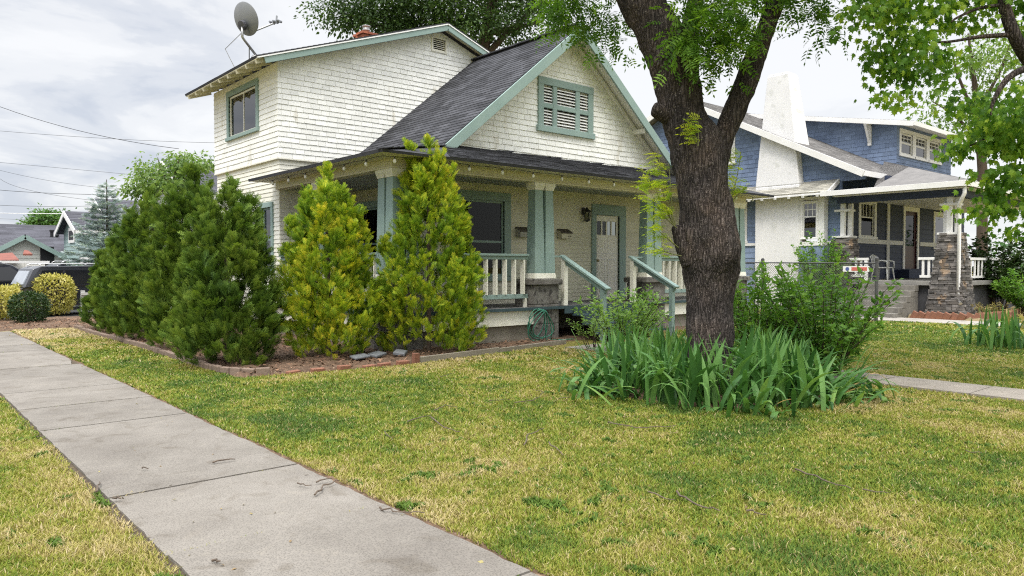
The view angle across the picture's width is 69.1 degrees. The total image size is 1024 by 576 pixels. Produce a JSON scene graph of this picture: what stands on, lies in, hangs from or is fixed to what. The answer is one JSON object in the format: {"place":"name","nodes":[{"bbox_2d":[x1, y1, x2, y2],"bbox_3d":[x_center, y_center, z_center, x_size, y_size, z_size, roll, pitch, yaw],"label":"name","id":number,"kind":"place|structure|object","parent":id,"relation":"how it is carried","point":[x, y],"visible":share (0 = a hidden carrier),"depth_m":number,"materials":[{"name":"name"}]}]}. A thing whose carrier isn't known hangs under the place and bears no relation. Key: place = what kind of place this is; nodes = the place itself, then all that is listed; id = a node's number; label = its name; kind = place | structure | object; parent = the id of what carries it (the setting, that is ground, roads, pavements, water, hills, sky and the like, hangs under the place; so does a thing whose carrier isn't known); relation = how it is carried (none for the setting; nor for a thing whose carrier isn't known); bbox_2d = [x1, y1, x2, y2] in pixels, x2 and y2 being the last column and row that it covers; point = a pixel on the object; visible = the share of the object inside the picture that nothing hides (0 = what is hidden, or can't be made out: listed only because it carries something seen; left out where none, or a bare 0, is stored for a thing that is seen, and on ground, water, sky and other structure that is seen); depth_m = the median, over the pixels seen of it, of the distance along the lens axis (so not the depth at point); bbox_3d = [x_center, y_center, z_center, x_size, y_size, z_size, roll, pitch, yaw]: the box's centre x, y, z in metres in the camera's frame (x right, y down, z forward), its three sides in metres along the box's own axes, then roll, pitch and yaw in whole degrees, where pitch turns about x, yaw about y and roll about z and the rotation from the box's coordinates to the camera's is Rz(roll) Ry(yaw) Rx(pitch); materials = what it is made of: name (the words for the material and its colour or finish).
{"place":"outdoors","nodes":[
{"label":"outdoors","id":0,"kind":"place"},
{"bbox_2d":[0,250,49,268],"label":"white shed","id":1,"kind":"structure","parent":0,"point":[10,258],"depth_m":30.27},
{"bbox_2d":[1,107,177,148],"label":"utility wire","id":2,"kind":"object","parent":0,"point":[91,133],"visible":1,"depth_m":29.99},
{"bbox_2d":[139,160,217,245],"bbox_3d":[-12.795,-2.359,32.490,4.763,5.995,6.894,-1,2,-41],"label":"tree","id":3,"kind":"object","parent":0,"point":[214,177],"depth_m":30.63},
{"bbox_2d":[0,331,537,575],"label":"sidewalk","id":4,"kind":"structure","parent":0,"point":[109,429],"depth_m":4.98,"materials":[{"name":"concrete"}]},
{"bbox_2d":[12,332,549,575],"bbox_3d":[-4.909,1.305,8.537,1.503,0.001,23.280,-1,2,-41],"label":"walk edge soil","id":5,"kind":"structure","parent":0,"point":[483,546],"depth_m":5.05,"materials":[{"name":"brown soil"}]},
{"bbox_2d":[0,271,1023,575],"bbox_3d":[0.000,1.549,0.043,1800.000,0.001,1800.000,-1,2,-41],"label":"ground","id":6,"kind":"structure","parent":0,"point":[570,343],"depth_m":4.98,"materials":[{"name":"plant"}]},
{"bbox_2d":[16,203,76,225],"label":"round tree","id":7,"kind":"object","parent":6,"relation":"on","point":[45,219],"visible":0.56,"depth_m":83.68,"materials":[{"name":"green plant"}]},
{"bbox_2d":[0,316,96,331],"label":"mulch bed","id":8,"kind":"object","parent":6,"relation":"on","point":[42,325],"visible":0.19,"depth_m":19.54,"materials":[{"name":"brown soil"}]},
{"bbox_2d":[0,284,24,319],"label":"clipped shrub","id":9,"kind":"object","parent":8,"relation":"on","point":[12,289],"visible":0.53,"depth_m":21.16,"materials":[{"name":"yellow plant"}]},
{"bbox_2d":[6,290,51,322],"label":"ball shrub","id":10,"kind":"object","parent":8,"relation":"on","point":[14,308],"visible":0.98,"depth_m":20.11,"materials":[{"name":"green plant"}]},
{"bbox_2d":[4,306,93,319],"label":"parking lot","id":11,"kind":"structure","parent":6,"relation":"on","point":[74,312],"depth_m":24.51,"materials":[{"name":"asphalt"}]},
{"bbox_2d":[0,262,18,302],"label":"parked car","id":12,"kind":"object","parent":11,"relation":"on","point":[8,272],"visible":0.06,"depth_m":26.12,"materials":[{"name":"black paint"}]},
{"bbox_2d":[0,224,66,265],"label":"pale cottage","id":13,"kind":"structure","parent":11,"relation":"on","point":[40,242],"depth_m":38.05,"materials":[{"name":"grey"}]},
{"bbox_2d":[40,246,53,265],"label":"window","id":14,"kind":"structure","parent":13,"relation":"in","point":[45,255],"depth_m":37.66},
{"bbox_2d":[4,263,94,315],"bbox_3d":[-14.288,0.011,25.054,1.969,1.690,4.479,1,2,42],"label":"parked car","id":15,"kind":"object","parent":11,"relation":"on","point":[24,277],"visible":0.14,"depth_m":23.73,"materials":[{"name":"black paint"}]},
{"bbox_2d":[54,198,150,262],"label":"house","id":16,"kind":"structure","parent":11,"relation":"on","point":[66,228],"depth_m":36.78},
{"bbox_2d":[110,149,215,206],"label":"leafy tree","id":17,"kind":"object","parent":11,"relation":"on","point":[149,175],"visible":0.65,"depth_m":24.74,"materials":[{"name":"green plant"}]},
{"bbox_2d":[31,272,78,315],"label":"clipped shrub","id":18,"kind":"object","parent":6,"relation":"on","point":[71,293],"visible":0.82,"depth_m":23.26,"materials":[{"name":"yellow plant"}]},
{"bbox_2d":[58,179,131,265],"bbox_3d":[-15.409,-1.647,28.438,4.268,5.000,3.824,-1,2,-29],"label":"blue spruce","id":19,"kind":"object","parent":6,"relation":"on","point":[98,226],"visible":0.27,"depth_m":28.08,"materials":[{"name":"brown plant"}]},
{"bbox_2d":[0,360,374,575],"bbox_3d":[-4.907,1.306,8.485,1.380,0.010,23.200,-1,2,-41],"label":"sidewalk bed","id":20,"kind":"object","parent":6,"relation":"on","point":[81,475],"visible":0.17,"depth_m":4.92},
{"bbox_2d":[256,367,269,375],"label":"edging block","id":21,"kind":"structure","parent":6,"relation":"on","point":[264,370],"depth_m":10.57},
{"bbox_2d":[73,324,685,377],"bbox_3d":[-2.527,0.994,18.905,13.120,0.114,12.080,-1,2,-41],"label":"planting bed","id":22,"kind":"object","parent":6,"relation":"on","point":[565,332],"visible":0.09,"depth_m":12.59,"materials":[{"name":"brown soil"}]},
{"bbox_2d":[77,236,111,327],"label":"arborvitae","id":23,"kind":"object","parent":22,"relation":"on","point":[84,313],"visible":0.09,"depth_m":17.99,"materials":[{"name":"green plant"}]},
{"bbox_2d":[84,210,149,333],"bbox_3d":[-8.752,-0.356,16.999,1.824,2.960,1.834,-1,2,-41],"label":"arborvitae","id":24,"kind":"object","parent":22,"relation":"on","point":[103,278],"visible":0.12,"depth_m":16.59,"materials":[{"name":"green plant"}]},
{"bbox_2d":[93,184,180,338],"bbox_3d":[-7.478,-0.513,15.507,2.185,3.357,1.961,-1,2,-41],"label":"arborvitae","id":25,"kind":"object","parent":22,"relation":"on","point":[123,287],"visible":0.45,"depth_m":15.04,"materials":[{"name":"green plant"}]},
{"bbox_2d":[134,161,234,349],"bbox_3d":[-5.935,-0.561,13.691,1.850,3.555,2.089,-1,2,-41],"label":"arborvitae","id":26,"kind":"object","parent":22,"relation":"on","point":[159,267],"visible":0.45,"depth_m":13.28,"materials":[{"name":"green plant"}]},
{"bbox_2d":[157,171,289,365],"bbox_3d":[-4.515,-0.289,11.659,2.003,3.125,1.918,-1,2,-41],"label":"arborvitae","id":27,"kind":"object","parent":22,"relation":"on","point":[238,234],"visible":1,"depth_m":11.33,"materials":[{"name":"green plant"}]},
{"bbox_2d":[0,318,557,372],"bbox_3d":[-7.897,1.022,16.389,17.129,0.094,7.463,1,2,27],"label":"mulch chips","id":28,"kind":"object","parent":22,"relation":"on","point":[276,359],"visible":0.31,"depth_m":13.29,"materials":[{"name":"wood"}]},
{"bbox_2d":[275,160,384,358],"bbox_3d":[-3.117,-0.450,12.493,1.750,3.400,1.973,-1,2,-41],"label":"golden arborvitae","id":29,"kind":"object","parent":22,"relation":"on","point":[349,278],"visible":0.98,"depth_m":12.19,"materials":[{"name":"green plant"}]},
{"bbox_2d":[349,353,369,359],"bbox_3d":[-2.477,1.114,12.093,0.280,0.035,0.200,-7,13,-40],"label":"flat stone","id":30,"kind":"object","parent":22,"relation":"on","point":[359,356],"visible":1,"depth_m":12.05,"materials":[{"name":"grey stone"}]},
{"bbox_2d":[369,132,489,351],"bbox_3d":[-1.468,-0.764,13.173,2.186,3.989,2.130,0,2,1],"label":"golden arborvitae","id":31,"kind":"object","parent":22,"relation":"on","point":[425,194],"visible":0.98,"depth_m":12.84,"materials":[{"name":"green plant"}]},
{"bbox_2d":[500,339,565,352],"bbox_3d":[0.425,1.110,14.190,0.050,0.105,2.108,1,2,38],"label":"edging board","id":32,"kind":"object","parent":22,"relation":"on","point":[526,346],"visible":0.77,"depth_m":14.10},
{"bbox_2d":[289,0,592,51],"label":"oak tree","id":33,"kind":"object","parent":6,"relation":"on","point":[392,17],"visible":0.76,"depth_m":33.19,"materials":[{"name":"green plant"}]},
{"bbox_2d":[420,347,499,362],"bbox_3d":[-0.868,1.144,12.626,0.050,0.125,1.886,1,2,42],"label":"edging board","id":34,"kind":"object","parent":6,"relation":"on","point":[454,355],"visible":0.64,"depth_m":12.56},
{"bbox_2d":[185,22,773,350],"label":"white house","id":35,"kind":"structure","parent":6,"relation":"on","point":[365,93],"depth_m":17.52,"materials":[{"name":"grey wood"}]},
{"bbox_2d":[225,78,259,141],"bbox_3d":[-6.676,-4.380,18.405,0.120,1.254,2.110,-1,2,-41],"label":"window","id":36,"kind":"structure","parent":35,"relation":"in","point":[242,108],"depth_m":18.43,"materials":[{"name":"green paint"}]},
{"bbox_2d":[225,1,281,65],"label":"satellite dish","id":37,"kind":"object","parent":35,"relation":"on","point":[246,19],"visible":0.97,"depth_m":16.31,"materials":[{"name":"metal"}]},
{"bbox_2d":[259,201,273,265],"bbox_3d":[-5.783,-1.191,17.534,0.120,1.642,0.850,-1,2,-41],"label":"window","id":38,"kind":"structure","parent":35,"relation":"in","point":[269,224],"depth_m":17.49,"materials":[{"name":"green paint"}]},
{"bbox_2d":[356,200,377,277],"bbox_3d":[-3.289,-1.099,17.555,0.120,1.906,1.480,-1,2,-41],"label":"window","id":39,"kind":"structure","parent":35,"relation":"in","point":[371,215],"depth_m":17.64,"materials":[{"name":"glass"}]},
{"bbox_2d":[452,189,510,280],"bbox_3d":[-0.821,-1.150,16.651,1.740,1.994,0.570,-1,2,-41],"label":"window","id":40,"kind":"structure","parent":35,"relation":"in","point":[487,231],"depth_m":16.98,"materials":[{"name":"green paint"}]},
{"bbox_2d":[262,156,760,200],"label":"string lights","id":41,"kind":"object","parent":35,"relation":"hanging from","point":[394,161],"visible":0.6,"depth_m":14.75,"materials":[{"name":"white plastic"}]},
{"bbox_2d":[516,227,526,237],"bbox_3d":[0.280,-1.293,17.177,0.370,0.242,0.174,-1,2,-41],"label":"wall mailbox","id":42,"kind":"object","parent":35,"relation":"attached to","point":[521,231],"depth_m":17.09,"materials":[{"name":"metal"}]},
{"bbox_2d":[527,308,573,340],"bbox_3d":[0.769,0.747,15.363,1.083,0.675,0.220,-1,2,-25],"label":"garden hose","id":43,"kind":"object","parent":35,"relation":"hanging from","point":[544,312],"visible":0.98,"depth_m":15.25,"materials":[{"name":"green rubber"}]},
{"bbox_2d":[558,229,572,238],"bbox_3d":[1.287,-1.317,18.046,0.370,0.242,0.174,-1,2,-41],"label":"wall mailbox","id":44,"kind":"object","parent":35,"relation":"attached to","point":[564,233],"depth_m":17.98,"materials":[{"name":"paint"}]},
{"bbox_2d":[591,204,625,299],"bbox_3d":[2.374,-0.928,19.361,1.290,2.430,0.450,-1,2,-41],"label":"door","id":45,"kind":"structure","parent":35,"relation":"in","point":[605,262],"depth_m":19.29,"materials":[{"name":"white paint"}]},
{"bbox_2d":[6,361,1013,569],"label":"fallen leaves","id":46,"kind":"object","parent":6,"relation":"on","point":[732,548],"visible":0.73,"depth_m":5.72,"materials":[{"name":"brown plant"}]},
{"bbox_2d":[566,314,598,348],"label":"leafy shrub","id":47,"kind":"object","parent":6,"relation":"on","point":[592,329],"visible":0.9,"depth_m":13.73,"materials":[{"name":"green plant"}]},
{"bbox_2d":[571,285,673,341],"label":"leafy shrub","id":48,"kind":"object","parent":6,"relation":"on","point":[620,315],"visible":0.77,"depth_m":13.06,"materials":[{"name":"green plant"}]},
{"bbox_2d":[611,384,819,408],"bbox_3d":[2.518,1.269,9.418,3.780,0.095,3.780,-1,2,-41],"label":"tree ring bed","id":49,"kind":"object","parent":6,"relation":"on","point":[631,395],"visible":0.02,"depth_m":8.53,"materials":[{"name":"brown soil"}]},
{"bbox_2d":[548,343,620,387],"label":"iris clump","id":50,"kind":"object","parent":49,"relation":"on","point":[610,358],"visible":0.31,"depth_m":9.59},
{"bbox_2d":[544,329,639,405],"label":"iris clump","id":51,"kind":"object","parent":49,"relation":"on","point":[608,389],"visible":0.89,"depth_m":8.74,"materials":[{"name":"plant"}]},
{"bbox_2d":[554,341,640,394],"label":"iris clump","id":52,"kind":"object","parent":49,"relation":"on","point":[592,378],"visible":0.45,"depth_m":9.11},
{"bbox_2d":[578,327,649,376],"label":"iris clump","id":53,"kind":"object","parent":49,"relation":"on","point":[609,343],"visible":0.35,"depth_m":9.96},
{"bbox_2d":[587,323,649,375],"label":"iris clump","id":54,"kind":"object","parent":49,"relation":"on","point":[614,349],"visible":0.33,"depth_m":9.69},
{"bbox_2d":[595,331,669,390],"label":"iris clump","id":55,"kind":"object","parent":49,"relation":"on","point":[610,364],"visible":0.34,"depth_m":9.31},
{"bbox_2d":[598,331,688,405],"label":"iris clump","id":56,"kind":"object","parent":49,"relation":"on","point":[646,383],"visible":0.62,"depth_m":8.49,"materials":[{"name":"plant"}]},
{"bbox_2d":[624,322,685,349],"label":"iris clump","id":57,"kind":"object","parent":49,"relation":"on","point":[659,332],"visible":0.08,"depth_m":10.66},
{"bbox_2d":[625,326,684,356],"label":"iris clump","id":58,"kind":"object","parent":49,"relation":"on","point":[655,338],"visible":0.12,"depth_m":10.22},
{"bbox_2d":[628,315,685,371],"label":"iris clump","id":59,"kind":"object","parent":49,"relation":"on","point":[668,345],"visible":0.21,"depth_m":9.28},
{"bbox_2d":[638,324,686,355],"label":"iris clump","id":60,"kind":"object","parent":49,"relation":"on","point":[667,336],"visible":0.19,"depth_m":9.95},
{"bbox_2d":[619,323,710,397],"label":"iris clump","id":61,"kind":"object","parent":49,"relation":"on","point":[650,362],"visible":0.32,"depth_m":8.86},
{"bbox_2d":[620,332,735,408],"bbox_3d":[1.730,0.894,8.451,1.086,0.819,1.150,-1,2,-21],"label":"iris clump","id":62,"kind":"object","parent":49,"relation":"on","point":[668,396],"visible":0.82,"depth_m":8.22,"materials":[{"name":"plant"}]},
{"bbox_2d":[640,326,729,399],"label":"iris clump","id":63,"kind":"object","parent":49,"relation":"on","point":[675,354],"visible":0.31,"depth_m":8.64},
{"bbox_2d":[525,0,856,390],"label":"street tree","id":64,"kind":"object","parent":49,"relation":"on","point":[706,240],"visible":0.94,"depth_m":9.18,"materials":[{"name":"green plant"}]},
{"bbox_2d":[643,332,741,394],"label":"iris clump","id":65,"kind":"object","parent":49,"relation":"on","point":[725,371],"visible":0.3,"depth_m":8.68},
{"bbox_2d":[639,340,757,411],"bbox_3d":[1.933,0.940,8.065,1.203,0.750,0.905,-1,2,-21],"label":"iris clump","id":66,"kind":"object","parent":49,"relation":"on","point":[692,377],"visible":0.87,"depth_m":8.03,"materials":[{"name":"plant"}]},
{"bbox_2d":[643,339,759,406],"bbox_3d":[2.050,0.939,8.275,1.186,0.740,0.893,-1,2,-30],"label":"iris clump","id":67,"kind":"object","parent":49,"relation":"on","point":[710,372],"visible":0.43,"depth_m":8.20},
{"bbox_2d":[668,322,803,405],"bbox_3d":[2.670,0.822,8.449,1.144,0.963,1.574,1,2,43],"label":"iris clump","id":68,"kind":"object","parent":49,"relation":"on","point":[755,377],"visible":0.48,"depth_m":8.19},
{"bbox_2d":[697,354,803,419],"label":"iris clump","id":69,"kind":"object","parent":49,"relation":"on","point":[757,398],"visible":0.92,"depth_m":7.73,"materials":[{"name":"plant"}]},
{"bbox_2d":[706,325,796,392],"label":"iris clump","id":70,"kind":"object","parent":49,"relation":"on","point":[741,350],"visible":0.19,"depth_m":8.47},
{"bbox_2d":[705,320,815,395],"bbox_3d":[2.796,0.835,8.698,1.296,0.923,1.224,1,2,30],"label":"iris clump","id":71,"kind":"object","parent":49,"relation":"on","point":[758,345],"visible":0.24,"depth_m":8.54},
{"bbox_2d":[708,332,819,408],"bbox_3d":[2.724,0.891,8.204,1.179,0.840,1.114,0,2,15],"label":"iris clump","id":72,"kind":"object","parent":49,"relation":"on","point":[778,366],"visible":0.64,"depth_m":8.11,"materials":[{"name":"plant"}]},
{"bbox_2d":[722,330,813,375],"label":"iris clump","id":73,"kind":"object","parent":49,"relation":"on","point":[786,358],"visible":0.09,"depth_m":8.91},
{"bbox_2d":[736,330,815,369],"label":"iris clump","id":74,"kind":"object","parent":49,"relation":"on","point":[773,351],"visible":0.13,"depth_m":9.38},
{"bbox_2d":[757,331,820,375],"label":"iris clump","id":75,"kind":"object","parent":49,"relation":"on","point":[805,354],"visible":0.13,"depth_m":9.19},
{"bbox_2d":[740,322,839,369],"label":"iris clump","id":76,"kind":"object","parent":49,"relation":"on","point":[769,328],"visible":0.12,"depth_m":9.80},
{"bbox_2d":[772,340,831,395],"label":"iris clump","id":77,"kind":"object","parent":49,"relation":"on","point":[817,365],"visible":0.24,"depth_m":8.65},
{"bbox_2d":[769,339,878,411],"bbox_3d":[3.274,1.001,8.065,1.118,0.912,1.324,0,2,-1],"label":"iris clump","id":78,"kind":"object","parent":49,"relation":"on","point":[807,397],"visible":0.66,"depth_m":8.05,"materials":[{"name":"plant"}]},
{"bbox_2d":[784,340,868,387],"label":"iris clump","id":79,"kind":"object","parent":49,"relation":"on","point":[836,368],"visible":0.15,"depth_m":9.60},
{"bbox_2d":[806,340,889,389],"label":"iris clump","id":80,"kind":"object","parent":49,"relation":"on","point":[831,378],"visible":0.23,"depth_m":9.09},
{"bbox_2d":[798,353,900,411],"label":"iris clump","id":81,"kind":"object","parent":49,"relation":"on","point":[844,391],"visible":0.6,"depth_m":8.30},
{"bbox_2d":[805,342,900,400],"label":"iris clump","id":82,"kind":"object","parent":49,"relation":"on","point":[858,383],"visible":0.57,"depth_m":8.72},
{"bbox_2d":[733,262,807,347],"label":"leafy shrub","id":83,"kind":"object","parent":6,"relation":"on","point":[740,320],"visible":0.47,"depth_m":10.98,"materials":[{"name":"green plant"}]},
{"bbox_2d":[743,261,826,346],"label":"leafy shrub","id":84,"kind":"object","parent":6,"relation":"on","point":[789,266],"visible":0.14,"depth_m":12.68,"materials":[{"name":"green plant"}]},
{"bbox_2d":[745,257,878,321],"bbox_3d":[8.002,0.019,23.497,0.110,1.945,6.990,-1,2,-41],"label":"chain link fence","id":85,"kind":"object","parent":6,"relation":"on","point":[876,267],"visible":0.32,"depth_m":21.69,"materials":[{"name":"metal"}]},
{"bbox_2d":[843,266,868,271],"bbox_3d":[9.835,-0.546,21.252,0.015,0.160,0.750,-1,2,-41],"label":"warning sign","id":86,"kind":"object","parent":85,"relation":"attached to","point":[854,268],"visible":0.94,"depth_m":21.28,"materials":[{"name":"white paint"}]},
{"bbox_2d":[791,228,857,312],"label":"climbing shrub","id":87,"kind":"object","parent":6,"relation":"on","point":[813,257],"visible":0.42,"depth_m":24.79,"materials":[{"name":"green plant"}]},
{"bbox_2d":[748,255,904,374],"bbox_3d":[4.413,0.413,10.593,1.880,1.750,2.101,0,2,-16],"label":"leafy shrub","id":88,"kind":"object","parent":6,"relation":"on","point":[840,336],"visible":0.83,"depth_m":10.23,"materials":[{"name":"green plant"}]},
{"bbox_2d":[646,72,1023,317],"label":"blue house","id":89,"kind":"structure","parent":6,"relation":"on","point":[881,189],"depth_m":26.77,"materials":[{"name":"paint"}]},
{"bbox_2d":[744,202,747,242],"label":"window","id":90,"kind":"structure","parent":89,"relation":"in","point":[745,210],"depth_m":28.28,"materials":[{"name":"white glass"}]},
{"bbox_2d":[800,200,818,239],"bbox_3d":[10.441,-2.381,26.070,0.120,1.340,0.670,-1,2,-41],"label":"window","id":91,"kind":"structure","parent":89,"relation":"in","point":[809,209],"depth_m":26.11,"materials":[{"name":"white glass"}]},
{"bbox_2d":[858,202,877,239],"bbox_3d":[12.842,-2.495,26.850,1.480,1.456,0.120,-1,2,-41],"label":"window","id":92,"kind":"structure","parent":89,"relation":"in","point":[866,212],"depth_m":26.94,"materials":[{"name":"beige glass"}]},
{"bbox_2d":[870,254,894,279],"bbox_3d":[12.702,-0.720,25.532,0.608,0.885,0.671,-1,2,-41],"label":"plastic chair","id":93,"kind":"object","parent":89,"relation":"on","point":[874,256],"visible":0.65,"depth_m":25.48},
{"bbox_2d":[899,128,914,158],"bbox_3d":[15.503,-5.665,29.189,1.460,1.070,0.120,-1,2,-41],"label":"window","id":94,"kind":"structure","parent":89,"relation":"in","point":[906,145],"depth_m":29.24,"materials":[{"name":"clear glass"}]},
{"bbox_2d":[902,206,919,268],"bbox_3d":[15.750,-1.974,29.390,1.520,2.440,0.115,-1,2,-41],"label":"door","id":95,"kind":"structure","parent":89,"relation":"in","point":[910,249],"depth_m":29.48,"materials":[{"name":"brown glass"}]},
{"bbox_2d":[914,132,928,161],"bbox_3d":[16.563,-5.691,30.103,1.460,1.070,0.120,-1,2,-41],"label":"window","id":96,"kind":"structure","parent":89,"relation":"in","point":[921,145],"depth_m":30.19,"materials":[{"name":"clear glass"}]},
{"bbox_2d":[928,136,941,164],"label":"window","id":97,"kind":"structure","parent":89,"relation":"in","point":[933,144],"depth_m":31.00,"materials":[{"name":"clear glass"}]},
{"bbox_2d":[933,211,942,248],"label":"window","id":98,"kind":"structure","parent":89,"relation":"in","point":[937,221],"depth_m":31.22,"materials":[{"name":"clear glass"}]},
{"bbox_2d":[806,226,1023,267],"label":"tree belt","id":99,"kind":"object","parent":6,"relation":"on","point":[1001,243],"depth_m":56.53,"materials":[{"name":"green plant"}]},
{"bbox_2d":[828,0,1023,247],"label":"maple tree","id":100,"kind":"object","parent":6,"relation":"on","point":[1001,133],"visible":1,"depth_m":8.48,"materials":[{"name":"green plant"}]},
{"bbox_2d":[908,306,1014,320],"bbox_3d":[15.777,0.786,24.534,7.900,0.214,2.100,-1,2,-41],"label":"raised bed","id":101,"kind":"object","parent":6,"relation":"on","point":[967,319],"visible":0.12,"depth_m":21.59,"materials":[{"name":"soil"}]},
{"bbox_2d":[967,231,1023,310],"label":"rhododendron","id":102,"kind":"object","parent":101,"relation":"on","point":[1016,260],"visible":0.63,"depth_m":24.44,"materials":[{"name":"green plant"}]},
{"bbox_2d":[971,302,1019,312],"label":"weed clump","id":103,"kind":"object","parent":101,"relation":"on","point":[988,307],"visible":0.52,"depth_m":22.46,"materials":[{"name":"green plant"}]},
{"bbox_2d":[905,15,1023,268],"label":"pale tree","id":104,"kind":"object","parent":6,"relation":"on","point":[981,165],"visible":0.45,"depth_m":39.89,"materials":[{"name":"green plant"}]},
{"bbox_2d":[947,306,1023,349],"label":"iris clump","id":105,"kind":"object","parent":6,"relation":"on","point":[1008,333],"visible":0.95,"depth_m":14.15,"materials":[{"name":"plant"}]},
{"bbox_2d":[991,268,1023,313],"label":"rhododendron","id":106,"kind":"object","parent":6,"relation":"on","point":[1013,293],"visible":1,"depth_m":23.36,"materials":[{"name":"green plant"}]},
{"bbox_2d":[0,0,1023,266],"label":"sky","id":107,"kind":"structure","parent":0,"point":[118,69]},
{"bbox_2d":[565,344,1023,401],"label":"garden path","id":108,"kind":"structure","parent":0,"point":[986,391],"depth_m":9.45,"materials":[{"name":"grey concrete"}]},
{"bbox_2d":[824,314,1023,325],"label":"neighbour path","id":109,"kind":"structure","parent":0,"point":[929,320],"depth_m":21.19,"materials":[{"name":"grey concrete"}]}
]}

